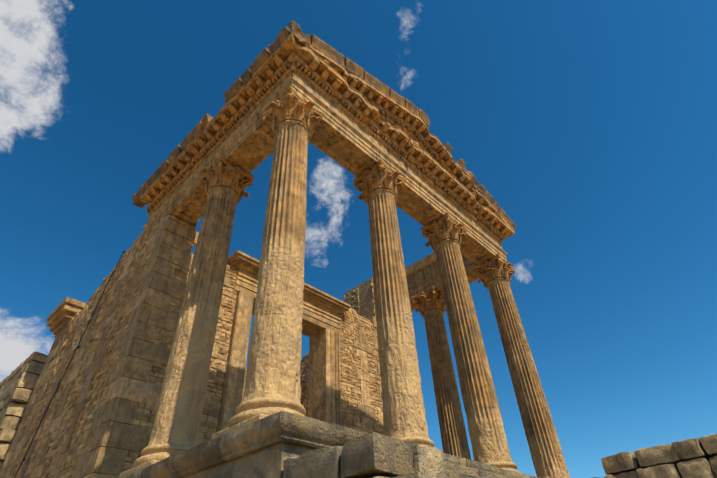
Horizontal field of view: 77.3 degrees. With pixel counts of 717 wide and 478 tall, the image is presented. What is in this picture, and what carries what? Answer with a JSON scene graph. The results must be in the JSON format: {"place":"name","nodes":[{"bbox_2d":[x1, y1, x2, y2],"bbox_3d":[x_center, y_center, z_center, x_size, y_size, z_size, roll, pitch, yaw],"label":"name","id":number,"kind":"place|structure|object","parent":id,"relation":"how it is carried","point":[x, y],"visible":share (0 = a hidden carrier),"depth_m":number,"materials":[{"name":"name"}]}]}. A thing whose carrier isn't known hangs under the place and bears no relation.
{"place":"outdoors","nodes":[
{"label":"outdoors","id":0,"kind":"place"},
{"bbox_2d":[14,250,124,477],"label":"lightning rod cable","id":1,"kind":"object","parent":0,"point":[78,346],"visible":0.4,"depth_m":14.44,"materials":[{"name":"black metal"}]},
{"bbox_2d":[0,0,716,477],"label":"sky","id":2,"kind":"structure","parent":0,"point":[591,124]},
{"label":"ground","id":3,"kind":"structure","parent":0,"visible":0},
{"bbox_2d":[124,411,539,477],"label":"podium","id":4,"kind":"object","parent":3,"relation":"on","point":[281,444],"visible":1,"depth_m":5.50,"materials":[{"name":"beige stone"}]},
{"bbox_2d":[119,186,238,477],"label":"column","id":5,"kind":"structure","parent":4,"relation":"on","point":[177,420],"depth_m":9.40,"materials":[{"name":"stone"}]},
{"bbox_2d":[198,155,254,201],"bbox_3d":[-3.762,-1.517,12.701,1.426,0.840,1.533,-33,-47,31],"label":"cap","id":6,"kind":"object","parent":5,"relation":"on","point":[222,177],"depth_m":12.44,"materials":[{"name":"beige stone"}]},
{"bbox_2d":[0,214,383,477],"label":"ashlar blocks","id":7,"kind":"structure","parent":4,"relation":"on","point":[115,434],"depth_m":12.54,"materials":[{"name":"beige stone"}]},
{"bbox_2d":[1,199,383,477],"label":"rubble stones","id":8,"kind":"object","parent":4,"relation":"on","point":[88,355],"visible":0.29,"depth_m":13.66,"materials":[{"name":"beige stone"}]},
{"bbox_2d":[11,218,382,477],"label":"mortar","id":9,"kind":"object","parent":4,"relation":"on","point":[366,304],"visible":0.1,"depth_m":14.75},
{"bbox_2d":[211,120,309,439],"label":"column","id":10,"kind":"structure","parent":4,"relation":"on","point":[272,381],"depth_m":7.69,"materials":[{"name":"stone"}]},
{"bbox_2d":[262,86,324,140],"bbox_3d":[-1.634,-2.872,11.174,1.524,0.840,1.496,-33,-47,31],"label":"cap","id":11,"kind":"object","parent":10,"relation":"on","point":[293,110],"depth_m":10.87,"materials":[{"name":"beige stone"}]},
{"bbox_2d":[217,250,350,431],"bbox_3d":[-2.466,4.733,14.557,1.312,7.492,5.402,-33,-47,31],"label":"door frame","id":12,"kind":"object","parent":4,"relation":"on","point":[321,319],"visible":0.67,"depth_m":15.43,"materials":[{"name":"beige stone"}]},
{"bbox_2d":[366,189,433,446],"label":"column","id":13,"kind":"structure","parent":4,"relation":"on","point":[404,412],"depth_m":9.89,"materials":[{"name":"stone"}]},
{"bbox_2d":[353,159,405,203],"bbox_3d":[0.633,-1.460,13.087,1.521,0.840,1.528,-33,-47,31],"label":"cap","id":14,"kind":"object","parent":13,"relation":"on","point":[382,180],"depth_m":12.79,"materials":[{"name":"beige stone"}]},
{"bbox_2d":[422,309,470,459],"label":"column","id":15,"kind":"structure","parent":4,"relation":"on","point":[454,439],"depth_m":15.97,"materials":[{"name":"stone"}]},
{"bbox_2d":[411,286,445,316],"bbox_3d":[2.999,2.730,18.452,1.523,0.840,1.543,-33,-47,31],"label":"cap","id":16,"kind":"object","parent":15,"relation":"on","point":[426,305],"depth_m":18.14,"materials":[{"name":"beige stone"}]},
{"bbox_2d":[434,239,521,472],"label":"column","id":17,"kind":"structure","parent":4,"relation":"on","point":[487,435],"depth_m":11.87,"materials":[{"name":"stone"}]},
{"bbox_2d":[420,212,466,251],"bbox_3d":[2.886,-0.052,14.995,1.518,0.840,1.532,-33,-47,31],"label":"cap","id":18,"kind":"object","parent":17,"relation":"on","point":[447,232],"depth_m":14.69,"materials":[{"name":"beige stone"}]},
{"bbox_2d":[140,32,514,310],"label":"entablature","id":19,"kind":"structure","parent":18,"relation":"on","point":[356,136],"depth_m":13.77,"materials":[{"name":"stone"}]},
{"bbox_2d":[132,20,515,229],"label":"sima blocks","id":20,"kind":"structure","parent":19,"relation":"on","point":[351,66],"depth_m":13.88,"materials":[{"name":"stone"}]},
{"bbox_2d":[380,119,420,147],"bbox_3d":[1.740,-3.036,15.750,0.886,1.471,10.640,-33,-47,31],"label":"tympanum","id":21,"kind":"object","parent":19,"relation":"on","point":[413,141],"visible":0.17,"depth_m":15.66,"materials":[{"name":"stone"}]},
{"bbox_2d":[486,278,569,477],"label":"column","id":22,"kind":"structure","parent":4,"relation":"on","point":[547,456],"depth_m":13.89,"materials":[{"name":"stone"}]},
{"bbox_2d":[472,253,514,286],"bbox_3d":[5.204,1.332,16.877,1.427,0.840,1.325,-33,-47,31],"label":"cap","id":23,"kind":"object","parent":22,"relation":"on","point":[498,270],"depth_m":16.62,"materials":[{"name":"beige stone"}]},
{"bbox_2d":[0,351,716,477],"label":"ruins","id":24,"kind":"object","parent":3,"relation":"on","point":[692,458],"visible":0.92,"depth_m":12.06,"materials":[{"name":"beige stone"}]}
]}

